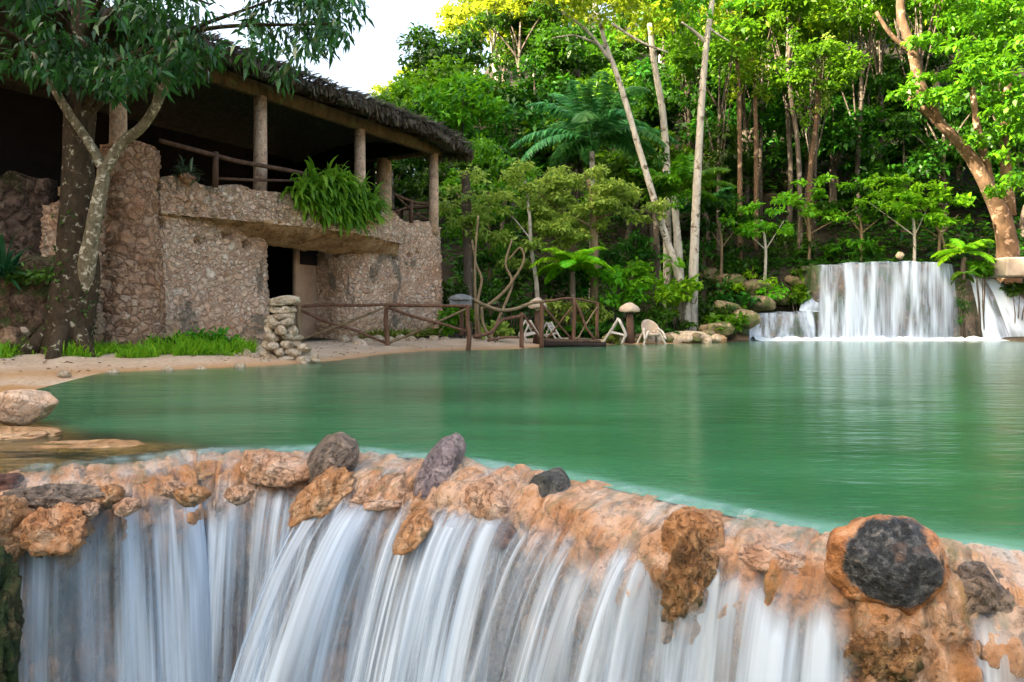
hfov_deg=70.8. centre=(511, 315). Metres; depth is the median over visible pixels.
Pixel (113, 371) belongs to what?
rock
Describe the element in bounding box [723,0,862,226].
forest tree
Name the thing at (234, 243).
stone house
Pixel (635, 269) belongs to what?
shrub
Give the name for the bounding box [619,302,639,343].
toadstool table
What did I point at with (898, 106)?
forest tree
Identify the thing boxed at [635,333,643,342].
rock
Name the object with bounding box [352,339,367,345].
rock
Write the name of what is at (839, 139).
forest tree
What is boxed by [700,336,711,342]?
rock
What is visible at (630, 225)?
forest tree
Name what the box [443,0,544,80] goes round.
forest tree
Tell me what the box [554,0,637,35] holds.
forest tree
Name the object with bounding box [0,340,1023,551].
water
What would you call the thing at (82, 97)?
broadleaf tree
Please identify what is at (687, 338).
rock
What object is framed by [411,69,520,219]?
forest tree
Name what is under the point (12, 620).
rock
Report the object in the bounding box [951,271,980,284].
tree fern
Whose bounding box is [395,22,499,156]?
forest tree
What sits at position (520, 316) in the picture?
rustic fence
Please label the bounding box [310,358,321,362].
rock
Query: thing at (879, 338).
foam
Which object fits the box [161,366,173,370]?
rock
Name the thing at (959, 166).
forest tree
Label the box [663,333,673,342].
rock
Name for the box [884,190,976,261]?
sapling
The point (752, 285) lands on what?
rock
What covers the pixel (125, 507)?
rock
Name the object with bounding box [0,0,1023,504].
ground
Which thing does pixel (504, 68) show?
forest tree
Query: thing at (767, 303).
rock
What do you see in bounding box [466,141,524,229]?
forest tree
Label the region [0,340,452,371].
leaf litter
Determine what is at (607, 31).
forest tree
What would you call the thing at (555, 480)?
rock
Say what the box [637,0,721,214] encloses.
forest tree
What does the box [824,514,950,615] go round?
boulder
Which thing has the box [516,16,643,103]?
forest tree
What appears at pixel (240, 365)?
rock
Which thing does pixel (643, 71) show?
forest tree
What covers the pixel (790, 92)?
vine tree
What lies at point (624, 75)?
forest tree
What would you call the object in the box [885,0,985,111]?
forest tree
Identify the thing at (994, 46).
tree
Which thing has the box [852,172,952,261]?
sapling
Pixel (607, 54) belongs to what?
tree
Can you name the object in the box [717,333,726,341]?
rock
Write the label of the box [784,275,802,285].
rock
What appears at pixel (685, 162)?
palm
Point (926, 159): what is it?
forest tree
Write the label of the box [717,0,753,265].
vine tree
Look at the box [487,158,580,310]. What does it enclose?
young tree
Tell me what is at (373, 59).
sky
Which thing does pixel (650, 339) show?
rock
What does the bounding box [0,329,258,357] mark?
grass
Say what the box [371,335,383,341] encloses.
rock
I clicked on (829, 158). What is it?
forest tree
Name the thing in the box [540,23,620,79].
forest tree
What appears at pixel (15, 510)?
rock
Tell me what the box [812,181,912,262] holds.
sapling
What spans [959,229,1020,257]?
shrub
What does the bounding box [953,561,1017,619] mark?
rock
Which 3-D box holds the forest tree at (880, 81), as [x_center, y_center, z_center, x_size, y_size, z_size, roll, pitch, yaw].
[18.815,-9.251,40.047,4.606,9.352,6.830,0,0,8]
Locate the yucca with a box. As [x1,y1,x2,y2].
[0,232,48,289]
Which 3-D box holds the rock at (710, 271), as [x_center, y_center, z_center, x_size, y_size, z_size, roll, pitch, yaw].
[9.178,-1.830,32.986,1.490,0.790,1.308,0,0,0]
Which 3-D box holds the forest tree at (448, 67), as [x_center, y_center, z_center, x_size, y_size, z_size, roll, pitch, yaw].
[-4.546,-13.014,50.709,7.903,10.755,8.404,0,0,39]
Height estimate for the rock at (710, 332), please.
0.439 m
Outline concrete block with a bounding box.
[987,257,1023,277]
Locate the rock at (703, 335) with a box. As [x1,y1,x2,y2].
[668,331,711,338]
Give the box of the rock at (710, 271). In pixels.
[699,267,719,283]
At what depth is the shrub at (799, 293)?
30.79 m
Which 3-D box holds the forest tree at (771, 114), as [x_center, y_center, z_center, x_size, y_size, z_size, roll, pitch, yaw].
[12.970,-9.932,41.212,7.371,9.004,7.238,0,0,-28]
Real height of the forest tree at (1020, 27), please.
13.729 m
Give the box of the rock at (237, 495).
[223,485,254,505]
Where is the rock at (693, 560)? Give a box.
[656,529,722,646]
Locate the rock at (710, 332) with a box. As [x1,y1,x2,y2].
[701,330,715,335]
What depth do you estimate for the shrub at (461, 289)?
26.65 m
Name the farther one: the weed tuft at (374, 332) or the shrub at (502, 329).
the shrub at (502, 329)
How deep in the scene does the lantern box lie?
21.14 m
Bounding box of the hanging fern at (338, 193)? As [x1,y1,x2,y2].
[281,156,393,237]
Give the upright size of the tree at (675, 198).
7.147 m
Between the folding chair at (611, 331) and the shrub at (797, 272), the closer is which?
the folding chair at (611, 331)
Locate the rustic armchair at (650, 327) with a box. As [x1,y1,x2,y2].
[636,319,666,344]
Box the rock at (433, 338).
[429,335,438,340]
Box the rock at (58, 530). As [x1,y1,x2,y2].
[12,502,87,556]
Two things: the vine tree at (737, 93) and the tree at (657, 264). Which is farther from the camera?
the vine tree at (737, 93)
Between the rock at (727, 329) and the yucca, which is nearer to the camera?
the yucca
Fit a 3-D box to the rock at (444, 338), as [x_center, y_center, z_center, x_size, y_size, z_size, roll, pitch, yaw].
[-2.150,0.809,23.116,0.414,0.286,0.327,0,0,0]
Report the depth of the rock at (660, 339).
25.88 m
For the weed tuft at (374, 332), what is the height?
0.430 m
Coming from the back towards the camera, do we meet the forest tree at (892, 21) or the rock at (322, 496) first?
the forest tree at (892, 21)
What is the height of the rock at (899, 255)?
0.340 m
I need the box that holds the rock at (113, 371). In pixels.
[105,369,119,372]
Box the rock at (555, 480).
[529,467,570,497]
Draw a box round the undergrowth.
[403,53,1023,338]
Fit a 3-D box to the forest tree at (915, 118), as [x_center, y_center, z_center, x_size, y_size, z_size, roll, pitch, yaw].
[22.069,-7.092,37.395,6.456,8.840,4.354,0,0,16]
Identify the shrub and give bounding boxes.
[2,262,55,285]
[144,334,177,344]
[178,325,240,343]
[433,307,484,338]
[441,279,469,335]
[454,250,503,322]
[473,317,514,340]
[481,278,536,334]
[495,248,557,319]
[526,256,573,322]
[539,297,591,336]
[546,267,590,318]
[578,296,613,325]
[587,264,650,323]
[598,245,628,322]
[601,334,621,343]
[610,227,662,313]
[618,253,684,316]
[643,304,698,331]
[651,273,704,330]
[669,237,717,297]
[698,299,735,324]
[703,310,749,339]
[706,274,761,334]
[711,245,774,274]
[724,268,778,294]
[743,282,789,312]
[754,231,821,265]
[785,284,811,313]
[787,266,805,288]
[818,234,887,262]
[953,284,971,337]
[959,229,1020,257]
[965,258,995,336]
[997,280,1023,335]
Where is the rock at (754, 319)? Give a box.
[726,309,760,329]
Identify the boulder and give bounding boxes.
[0,253,54,337]
[0,389,58,425]
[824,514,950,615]
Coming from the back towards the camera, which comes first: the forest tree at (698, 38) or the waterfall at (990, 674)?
the forest tree at (698, 38)
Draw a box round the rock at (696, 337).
[692,333,702,341]
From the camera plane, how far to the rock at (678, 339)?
26.11 m
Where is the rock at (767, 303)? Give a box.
[747,295,775,311]
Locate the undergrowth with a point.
(604, 327)
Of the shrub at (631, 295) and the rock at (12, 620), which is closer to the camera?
the rock at (12, 620)
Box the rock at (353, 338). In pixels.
[349,336,359,341]
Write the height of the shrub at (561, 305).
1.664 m
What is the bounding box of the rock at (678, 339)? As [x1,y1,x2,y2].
[672,335,683,342]
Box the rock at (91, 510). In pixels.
[77,502,101,519]
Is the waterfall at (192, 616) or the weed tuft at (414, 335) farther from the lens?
the weed tuft at (414, 335)
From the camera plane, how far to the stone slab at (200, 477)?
4.90 m
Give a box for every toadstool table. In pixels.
[528,297,546,343]
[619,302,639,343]
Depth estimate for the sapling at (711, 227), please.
32.16 m
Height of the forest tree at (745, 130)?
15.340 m
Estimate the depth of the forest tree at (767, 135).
45.92 m
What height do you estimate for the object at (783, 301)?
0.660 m
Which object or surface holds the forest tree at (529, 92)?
on the ground at (26, 372)
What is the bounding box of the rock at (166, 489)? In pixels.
[158,480,183,498]
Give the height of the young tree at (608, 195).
7.178 m
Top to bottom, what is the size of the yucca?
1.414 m
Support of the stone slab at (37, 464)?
on the ground at (26, 372)
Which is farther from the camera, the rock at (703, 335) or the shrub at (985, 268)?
the shrub at (985, 268)
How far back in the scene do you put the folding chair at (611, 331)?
25.03 m
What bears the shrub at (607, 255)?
on the ground at (26, 372)
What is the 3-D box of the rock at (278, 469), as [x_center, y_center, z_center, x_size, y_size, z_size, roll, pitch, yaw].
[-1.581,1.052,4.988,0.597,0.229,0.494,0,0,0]
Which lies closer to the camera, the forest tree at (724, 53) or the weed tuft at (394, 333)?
the weed tuft at (394, 333)
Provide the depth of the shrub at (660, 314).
27.40 m
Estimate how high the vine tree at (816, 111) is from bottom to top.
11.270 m
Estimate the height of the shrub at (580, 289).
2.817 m
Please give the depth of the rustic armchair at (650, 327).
25.51 m
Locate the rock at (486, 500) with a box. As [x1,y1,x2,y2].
[463,474,512,530]
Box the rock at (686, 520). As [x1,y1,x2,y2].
[660,506,724,554]
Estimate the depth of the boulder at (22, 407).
6.44 m
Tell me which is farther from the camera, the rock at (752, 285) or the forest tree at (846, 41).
the forest tree at (846, 41)
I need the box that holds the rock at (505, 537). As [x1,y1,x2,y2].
[489,523,518,551]
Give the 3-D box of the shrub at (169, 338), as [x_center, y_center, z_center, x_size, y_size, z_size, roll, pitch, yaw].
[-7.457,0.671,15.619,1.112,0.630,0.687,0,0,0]
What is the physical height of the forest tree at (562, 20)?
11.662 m
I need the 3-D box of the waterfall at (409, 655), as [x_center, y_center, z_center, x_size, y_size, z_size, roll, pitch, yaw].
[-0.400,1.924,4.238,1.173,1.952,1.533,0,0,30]
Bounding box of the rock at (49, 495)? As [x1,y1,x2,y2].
[2,483,132,511]
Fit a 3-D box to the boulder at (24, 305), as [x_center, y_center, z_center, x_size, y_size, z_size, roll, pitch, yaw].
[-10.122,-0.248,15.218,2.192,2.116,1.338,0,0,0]
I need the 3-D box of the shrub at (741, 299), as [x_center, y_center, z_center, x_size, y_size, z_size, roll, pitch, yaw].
[9.296,-0.415,29.954,2.221,2.645,1.560,0,0,0]
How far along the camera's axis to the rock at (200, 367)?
13.56 m
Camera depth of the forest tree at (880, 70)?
42.04 m
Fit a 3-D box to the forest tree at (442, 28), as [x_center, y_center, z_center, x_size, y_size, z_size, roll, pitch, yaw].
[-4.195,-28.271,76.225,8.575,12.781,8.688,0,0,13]
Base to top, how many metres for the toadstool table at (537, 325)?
1.702 m
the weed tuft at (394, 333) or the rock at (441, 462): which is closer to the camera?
the rock at (441, 462)
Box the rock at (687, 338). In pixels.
[681,333,692,342]
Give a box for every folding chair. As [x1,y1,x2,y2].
[518,320,538,342]
[544,322,561,338]
[602,318,626,343]
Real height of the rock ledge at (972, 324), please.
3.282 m
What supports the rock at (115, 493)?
on the rock at (49, 495)
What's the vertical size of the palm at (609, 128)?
11.385 m
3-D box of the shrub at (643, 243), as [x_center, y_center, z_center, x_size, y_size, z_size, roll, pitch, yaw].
[5.244,-1.584,30.357,1.650,4.246,2.438,0,0,-38]
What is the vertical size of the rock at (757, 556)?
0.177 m
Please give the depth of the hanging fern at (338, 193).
19.79 m
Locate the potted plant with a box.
[170,154,206,185]
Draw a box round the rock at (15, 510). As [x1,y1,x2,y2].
[0,495,34,561]
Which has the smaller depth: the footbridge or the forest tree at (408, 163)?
the footbridge
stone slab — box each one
[0,426,63,444]
[0,439,216,460]
[0,457,97,472]
[158,462,213,480]
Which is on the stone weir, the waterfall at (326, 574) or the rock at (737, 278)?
the waterfall at (326, 574)
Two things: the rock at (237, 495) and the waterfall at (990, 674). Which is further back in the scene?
the rock at (237, 495)
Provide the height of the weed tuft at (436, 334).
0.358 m
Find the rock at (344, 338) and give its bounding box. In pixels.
[337,334,350,341]
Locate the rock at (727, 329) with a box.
[698,322,734,336]
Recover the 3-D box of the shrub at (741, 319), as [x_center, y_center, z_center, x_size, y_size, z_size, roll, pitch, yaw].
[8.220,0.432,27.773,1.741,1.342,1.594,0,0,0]
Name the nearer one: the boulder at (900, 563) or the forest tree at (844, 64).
the boulder at (900, 563)
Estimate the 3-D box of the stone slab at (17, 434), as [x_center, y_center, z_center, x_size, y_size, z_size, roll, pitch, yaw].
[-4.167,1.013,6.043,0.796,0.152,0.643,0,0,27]
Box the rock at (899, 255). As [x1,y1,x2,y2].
[896,252,903,259]
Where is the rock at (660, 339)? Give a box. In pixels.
[654,336,662,342]
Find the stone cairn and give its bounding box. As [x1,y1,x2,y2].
[238,295,318,362]
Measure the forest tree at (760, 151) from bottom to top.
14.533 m
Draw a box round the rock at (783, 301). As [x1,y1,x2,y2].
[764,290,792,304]
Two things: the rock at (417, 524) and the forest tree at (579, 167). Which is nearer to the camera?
the rock at (417, 524)
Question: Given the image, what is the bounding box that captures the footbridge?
[544,297,605,346]
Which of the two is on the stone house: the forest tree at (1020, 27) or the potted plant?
the potted plant
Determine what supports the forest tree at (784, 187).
on the ground at (26, 372)
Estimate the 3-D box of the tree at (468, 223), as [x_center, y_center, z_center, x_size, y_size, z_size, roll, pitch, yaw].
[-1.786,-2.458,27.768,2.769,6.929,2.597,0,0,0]
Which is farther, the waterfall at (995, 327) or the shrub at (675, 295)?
the waterfall at (995, 327)
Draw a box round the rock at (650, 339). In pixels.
[645,336,654,342]
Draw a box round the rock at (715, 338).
[711,334,720,342]
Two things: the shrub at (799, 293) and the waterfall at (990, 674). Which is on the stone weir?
the waterfall at (990, 674)
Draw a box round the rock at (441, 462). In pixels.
[413,432,466,499]
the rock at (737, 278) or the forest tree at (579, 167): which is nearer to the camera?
the rock at (737, 278)
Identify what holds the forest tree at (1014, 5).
on the ground at (26, 372)
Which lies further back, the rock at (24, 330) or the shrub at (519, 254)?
the shrub at (519, 254)
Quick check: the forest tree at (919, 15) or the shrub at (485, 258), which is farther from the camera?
the forest tree at (919, 15)
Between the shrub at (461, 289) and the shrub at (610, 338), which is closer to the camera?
the shrub at (610, 338)
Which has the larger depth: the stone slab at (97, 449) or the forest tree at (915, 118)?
the forest tree at (915, 118)
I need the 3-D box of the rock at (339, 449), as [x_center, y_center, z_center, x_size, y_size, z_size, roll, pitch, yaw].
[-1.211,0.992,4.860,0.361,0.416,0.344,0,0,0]
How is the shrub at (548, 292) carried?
on the ground at (26, 372)
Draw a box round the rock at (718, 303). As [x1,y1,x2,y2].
[712,300,740,314]
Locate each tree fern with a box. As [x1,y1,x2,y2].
[529,246,616,325]
[930,238,996,275]
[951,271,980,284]
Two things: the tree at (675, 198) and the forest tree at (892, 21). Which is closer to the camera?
the tree at (675, 198)
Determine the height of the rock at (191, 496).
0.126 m
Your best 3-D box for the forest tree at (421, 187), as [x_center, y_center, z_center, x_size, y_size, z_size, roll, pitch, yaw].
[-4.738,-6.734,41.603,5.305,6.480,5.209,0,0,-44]
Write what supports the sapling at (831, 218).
on the ground at (26, 372)
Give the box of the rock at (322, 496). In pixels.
[286,466,355,529]
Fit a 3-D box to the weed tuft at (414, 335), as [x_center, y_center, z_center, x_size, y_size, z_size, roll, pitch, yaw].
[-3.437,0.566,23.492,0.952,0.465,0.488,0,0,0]
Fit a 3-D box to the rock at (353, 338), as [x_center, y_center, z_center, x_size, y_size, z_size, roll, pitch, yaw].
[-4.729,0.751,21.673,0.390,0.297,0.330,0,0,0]
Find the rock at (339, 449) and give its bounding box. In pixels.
[306,431,359,482]
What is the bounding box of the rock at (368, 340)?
[362,338,372,341]
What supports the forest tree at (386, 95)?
on the ground at (26, 372)
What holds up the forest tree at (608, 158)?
on the ground at (26, 372)
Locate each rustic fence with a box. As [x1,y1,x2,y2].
[295,303,471,349]
[472,298,543,347]
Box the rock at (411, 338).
[406,336,416,340]
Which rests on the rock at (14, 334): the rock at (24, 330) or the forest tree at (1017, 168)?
the rock at (24, 330)
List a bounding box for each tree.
[0,0,374,359]
[368,77,410,97]
[369,92,449,218]
[373,89,408,104]
[375,158,425,207]
[378,87,390,101]
[387,68,427,183]
[392,157,472,204]
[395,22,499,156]
[395,53,511,135]
[395,65,461,168]
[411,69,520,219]
[434,0,492,74]
[439,132,543,320]
[439,163,500,334]
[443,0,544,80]
[455,97,559,233]
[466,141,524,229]
[467,0,571,130]
[471,216,524,342]
[477,23,506,80]
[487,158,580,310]
[488,51,576,109]
[490,0,578,77]
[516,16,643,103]
[517,107,612,212]
[517,162,670,310]
[534,0,690,330]
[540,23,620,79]
[545,102,582,216]
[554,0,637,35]
[574,23,641,68]
[575,61,642,169]
[575,149,677,267]
[595,126,712,266]
[606,0,705,76]
[609,57,686,197]
[614,0,690,307]
[621,51,746,150]
[627,147,670,308]
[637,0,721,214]
[651,169,702,329]
[655,12,779,265]
[656,0,769,330]
[671,118,764,250]
[678,72,807,196]
[690,0,786,217]
[690,8,705,107]
[693,26,782,67]
[707,0,820,214]
[709,64,750,143]
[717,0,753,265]
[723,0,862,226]
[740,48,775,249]
[747,64,824,189]
[758,0,856,217]
[762,37,871,259]
[763,92,897,221]
[765,40,775,162]
[785,22,818,265]
[786,4,855,194]
[791,0,920,236]
[794,3,859,70]
[805,69,908,211]
[806,30,836,258]
[808,43,909,163]
[841,121,956,232]
[850,8,927,54]
[853,0,950,212]
[854,3,889,189]
[867,47,974,176]
[872,85,1011,238]
[875,0,1023,291]
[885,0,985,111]
[894,15,910,135]
[922,0,1023,144]
[925,78,1023,196]
[936,0,986,83]
[939,3,971,180]
[969,133,1023,241]
[1011,6,1023,51]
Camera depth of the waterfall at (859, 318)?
29.57 m
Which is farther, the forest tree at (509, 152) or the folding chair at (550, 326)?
the forest tree at (509, 152)
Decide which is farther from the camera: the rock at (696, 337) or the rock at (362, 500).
the rock at (696, 337)
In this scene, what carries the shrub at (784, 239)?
on the rock
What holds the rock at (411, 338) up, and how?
on the ground at (26, 372)
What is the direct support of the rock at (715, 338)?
on the ground at (26, 372)
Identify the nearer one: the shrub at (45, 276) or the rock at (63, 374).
the rock at (63, 374)
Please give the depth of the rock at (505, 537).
4.08 m
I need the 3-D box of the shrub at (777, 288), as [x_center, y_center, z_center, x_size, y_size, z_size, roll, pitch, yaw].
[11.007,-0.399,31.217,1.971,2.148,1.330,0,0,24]
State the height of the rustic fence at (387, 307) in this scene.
1.443 m
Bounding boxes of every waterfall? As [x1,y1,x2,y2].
[25,505,240,681]
[230,493,369,681]
[352,516,500,681]
[468,536,641,681]
[659,572,833,681]
[749,311,814,339]
[799,291,819,311]
[818,261,954,338]
[969,274,1008,339]
[979,630,1002,681]
[983,279,1023,336]
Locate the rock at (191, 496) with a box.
[173,485,211,507]
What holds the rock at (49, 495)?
on the stone weir
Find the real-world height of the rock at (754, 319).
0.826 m
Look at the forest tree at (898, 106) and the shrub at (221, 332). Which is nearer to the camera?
the shrub at (221, 332)
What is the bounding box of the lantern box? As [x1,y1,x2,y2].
[447,294,473,335]
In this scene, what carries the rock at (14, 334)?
on the ground at (26, 372)
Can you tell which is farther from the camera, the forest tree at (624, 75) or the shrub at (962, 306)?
the forest tree at (624, 75)
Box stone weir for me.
[0,448,1023,681]
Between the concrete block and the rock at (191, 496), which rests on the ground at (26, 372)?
the concrete block
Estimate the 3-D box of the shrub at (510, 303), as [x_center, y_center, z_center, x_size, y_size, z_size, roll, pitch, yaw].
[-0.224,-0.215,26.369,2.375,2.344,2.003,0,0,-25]
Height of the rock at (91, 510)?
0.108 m
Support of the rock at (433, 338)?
on the ground at (26, 372)
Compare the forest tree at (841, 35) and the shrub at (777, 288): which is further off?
the forest tree at (841, 35)
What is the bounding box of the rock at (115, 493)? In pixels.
[91,483,125,506]
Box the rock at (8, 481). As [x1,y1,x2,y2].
[0,473,24,490]
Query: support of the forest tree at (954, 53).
on the ground at (26, 372)
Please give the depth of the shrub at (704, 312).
28.42 m
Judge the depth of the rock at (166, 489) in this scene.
4.30 m
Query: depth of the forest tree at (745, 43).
53.47 m
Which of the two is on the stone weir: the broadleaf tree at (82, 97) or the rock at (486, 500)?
the rock at (486, 500)
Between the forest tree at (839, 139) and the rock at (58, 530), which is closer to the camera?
the rock at (58, 530)
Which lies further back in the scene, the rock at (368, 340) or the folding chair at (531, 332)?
the folding chair at (531, 332)
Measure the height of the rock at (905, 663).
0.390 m
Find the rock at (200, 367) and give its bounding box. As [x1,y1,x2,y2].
[194,366,206,368]
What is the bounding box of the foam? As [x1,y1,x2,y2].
[750,336,1008,340]
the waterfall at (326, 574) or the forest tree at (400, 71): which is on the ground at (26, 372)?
the forest tree at (400, 71)
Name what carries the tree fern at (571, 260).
on the ground at (26, 372)
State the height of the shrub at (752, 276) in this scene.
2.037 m
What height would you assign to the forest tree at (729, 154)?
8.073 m
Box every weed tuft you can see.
[357,328,384,338]
[378,329,404,337]
[390,327,403,338]
[396,327,420,337]
[406,328,435,337]
[414,327,441,335]
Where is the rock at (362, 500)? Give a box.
[349,483,404,513]
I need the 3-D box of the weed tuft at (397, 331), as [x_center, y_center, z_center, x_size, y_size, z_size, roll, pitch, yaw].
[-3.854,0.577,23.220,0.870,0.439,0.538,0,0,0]
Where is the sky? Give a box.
[104,0,643,96]
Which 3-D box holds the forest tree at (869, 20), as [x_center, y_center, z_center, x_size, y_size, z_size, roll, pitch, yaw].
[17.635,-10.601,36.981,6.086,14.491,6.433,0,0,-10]
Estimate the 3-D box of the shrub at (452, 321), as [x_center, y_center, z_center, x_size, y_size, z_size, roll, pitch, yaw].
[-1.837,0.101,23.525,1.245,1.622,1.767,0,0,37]
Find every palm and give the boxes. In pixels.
[510,71,679,298]
[627,152,736,320]
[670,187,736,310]
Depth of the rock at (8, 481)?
4.39 m
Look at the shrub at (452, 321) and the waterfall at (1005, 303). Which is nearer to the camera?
the shrub at (452, 321)
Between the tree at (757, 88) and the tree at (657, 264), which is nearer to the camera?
the tree at (657, 264)
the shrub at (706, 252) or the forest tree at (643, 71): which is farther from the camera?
the forest tree at (643, 71)
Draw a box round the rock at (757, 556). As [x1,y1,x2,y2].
[737,542,806,575]
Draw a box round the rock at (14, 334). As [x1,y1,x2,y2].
[0,326,29,348]
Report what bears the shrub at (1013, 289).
on the ground at (26, 372)
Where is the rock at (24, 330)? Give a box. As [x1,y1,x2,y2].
[20,326,30,335]
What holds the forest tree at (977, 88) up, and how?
on the ground at (26, 372)
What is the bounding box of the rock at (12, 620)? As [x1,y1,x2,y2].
[0,546,24,681]
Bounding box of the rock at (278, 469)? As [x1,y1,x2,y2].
[240,452,309,487]
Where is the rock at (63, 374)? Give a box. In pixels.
[56,370,71,377]
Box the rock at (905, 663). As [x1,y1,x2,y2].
[834,614,934,681]
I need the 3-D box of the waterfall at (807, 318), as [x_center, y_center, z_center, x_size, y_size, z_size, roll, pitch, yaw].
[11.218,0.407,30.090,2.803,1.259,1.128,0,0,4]
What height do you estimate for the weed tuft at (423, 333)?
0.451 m
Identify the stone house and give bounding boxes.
[0,0,474,346]
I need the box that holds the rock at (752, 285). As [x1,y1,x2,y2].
[737,279,774,295]
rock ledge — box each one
[737,314,816,337]
[798,264,950,337]
[950,278,1023,337]
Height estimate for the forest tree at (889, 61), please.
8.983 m
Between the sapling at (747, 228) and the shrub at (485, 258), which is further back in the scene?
the sapling at (747, 228)
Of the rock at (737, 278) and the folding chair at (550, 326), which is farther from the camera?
the rock at (737, 278)
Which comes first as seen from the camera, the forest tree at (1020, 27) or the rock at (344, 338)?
the rock at (344, 338)
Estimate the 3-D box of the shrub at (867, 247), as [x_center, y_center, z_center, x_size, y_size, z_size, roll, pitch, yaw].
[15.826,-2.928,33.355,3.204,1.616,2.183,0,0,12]
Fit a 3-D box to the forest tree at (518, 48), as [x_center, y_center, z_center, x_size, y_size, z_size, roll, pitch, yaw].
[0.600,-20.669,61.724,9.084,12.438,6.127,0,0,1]
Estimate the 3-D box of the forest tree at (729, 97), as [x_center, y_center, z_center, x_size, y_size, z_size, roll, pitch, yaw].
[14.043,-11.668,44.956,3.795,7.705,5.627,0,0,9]
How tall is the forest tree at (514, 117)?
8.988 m
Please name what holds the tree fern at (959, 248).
on the ground at (26, 372)
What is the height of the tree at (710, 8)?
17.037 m
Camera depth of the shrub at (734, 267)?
32.22 m
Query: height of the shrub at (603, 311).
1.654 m
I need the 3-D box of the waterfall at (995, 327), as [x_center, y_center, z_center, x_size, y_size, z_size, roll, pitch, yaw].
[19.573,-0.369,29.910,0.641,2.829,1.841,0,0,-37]
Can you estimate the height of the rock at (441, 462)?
0.346 m
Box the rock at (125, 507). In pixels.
[112,497,141,517]
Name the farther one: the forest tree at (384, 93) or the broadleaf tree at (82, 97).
the forest tree at (384, 93)
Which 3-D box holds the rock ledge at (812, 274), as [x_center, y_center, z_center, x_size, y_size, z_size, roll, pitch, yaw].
[15.799,-0.275,31.173,6.813,3.809,2.618,0,0,0]
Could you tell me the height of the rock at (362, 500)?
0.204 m
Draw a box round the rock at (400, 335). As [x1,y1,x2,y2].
[395,334,405,340]
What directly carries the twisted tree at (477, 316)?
on the ground at (26, 372)
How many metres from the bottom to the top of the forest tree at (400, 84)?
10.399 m
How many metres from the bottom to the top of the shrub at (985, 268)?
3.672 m
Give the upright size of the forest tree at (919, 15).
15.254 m
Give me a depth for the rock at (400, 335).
22.29 m
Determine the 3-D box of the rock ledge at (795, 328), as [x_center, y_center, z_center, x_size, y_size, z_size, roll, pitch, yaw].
[11.299,0.761,31.077,3.916,1.698,1.955,0,0,0]
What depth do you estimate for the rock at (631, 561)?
3.46 m
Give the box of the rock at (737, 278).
[714,273,746,289]
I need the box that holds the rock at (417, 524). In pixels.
[392,502,437,555]
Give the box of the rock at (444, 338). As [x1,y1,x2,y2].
[439,337,450,339]
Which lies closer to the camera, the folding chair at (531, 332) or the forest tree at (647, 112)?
the folding chair at (531, 332)
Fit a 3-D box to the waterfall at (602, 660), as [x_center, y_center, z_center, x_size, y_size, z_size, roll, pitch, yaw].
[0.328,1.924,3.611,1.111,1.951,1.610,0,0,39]
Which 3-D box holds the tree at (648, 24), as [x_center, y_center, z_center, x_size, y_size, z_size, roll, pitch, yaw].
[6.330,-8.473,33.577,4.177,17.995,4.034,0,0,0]
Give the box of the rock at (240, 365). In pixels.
[234,363,245,367]
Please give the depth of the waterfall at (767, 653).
3.00 m
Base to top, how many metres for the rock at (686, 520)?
0.353 m
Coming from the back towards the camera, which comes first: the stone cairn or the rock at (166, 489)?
the stone cairn
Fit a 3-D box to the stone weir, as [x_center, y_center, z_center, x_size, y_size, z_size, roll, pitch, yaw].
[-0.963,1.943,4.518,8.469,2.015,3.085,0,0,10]
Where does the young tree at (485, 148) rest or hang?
on the ground at (26, 372)
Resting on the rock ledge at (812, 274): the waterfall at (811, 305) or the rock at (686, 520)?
the waterfall at (811, 305)
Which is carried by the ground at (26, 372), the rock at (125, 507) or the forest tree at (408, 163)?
the forest tree at (408, 163)
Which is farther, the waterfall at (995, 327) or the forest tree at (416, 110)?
the forest tree at (416, 110)
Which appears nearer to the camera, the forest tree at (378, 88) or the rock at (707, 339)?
the rock at (707, 339)
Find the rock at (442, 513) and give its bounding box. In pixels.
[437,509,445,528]
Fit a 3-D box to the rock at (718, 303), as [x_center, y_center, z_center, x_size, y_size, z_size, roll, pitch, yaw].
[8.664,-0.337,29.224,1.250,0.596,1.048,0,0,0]
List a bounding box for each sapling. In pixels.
[686,187,762,294]
[717,192,797,279]
[776,172,886,258]
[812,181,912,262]
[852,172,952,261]
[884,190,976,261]
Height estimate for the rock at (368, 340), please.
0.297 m
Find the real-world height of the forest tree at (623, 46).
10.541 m
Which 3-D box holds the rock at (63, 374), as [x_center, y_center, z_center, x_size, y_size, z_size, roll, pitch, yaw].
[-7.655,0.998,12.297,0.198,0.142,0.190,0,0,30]
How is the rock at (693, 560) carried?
attached to the stone weir
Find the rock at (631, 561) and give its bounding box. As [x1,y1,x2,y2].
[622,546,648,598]
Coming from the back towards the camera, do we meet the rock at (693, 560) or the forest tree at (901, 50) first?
the forest tree at (901, 50)
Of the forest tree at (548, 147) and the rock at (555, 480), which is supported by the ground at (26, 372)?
the forest tree at (548, 147)

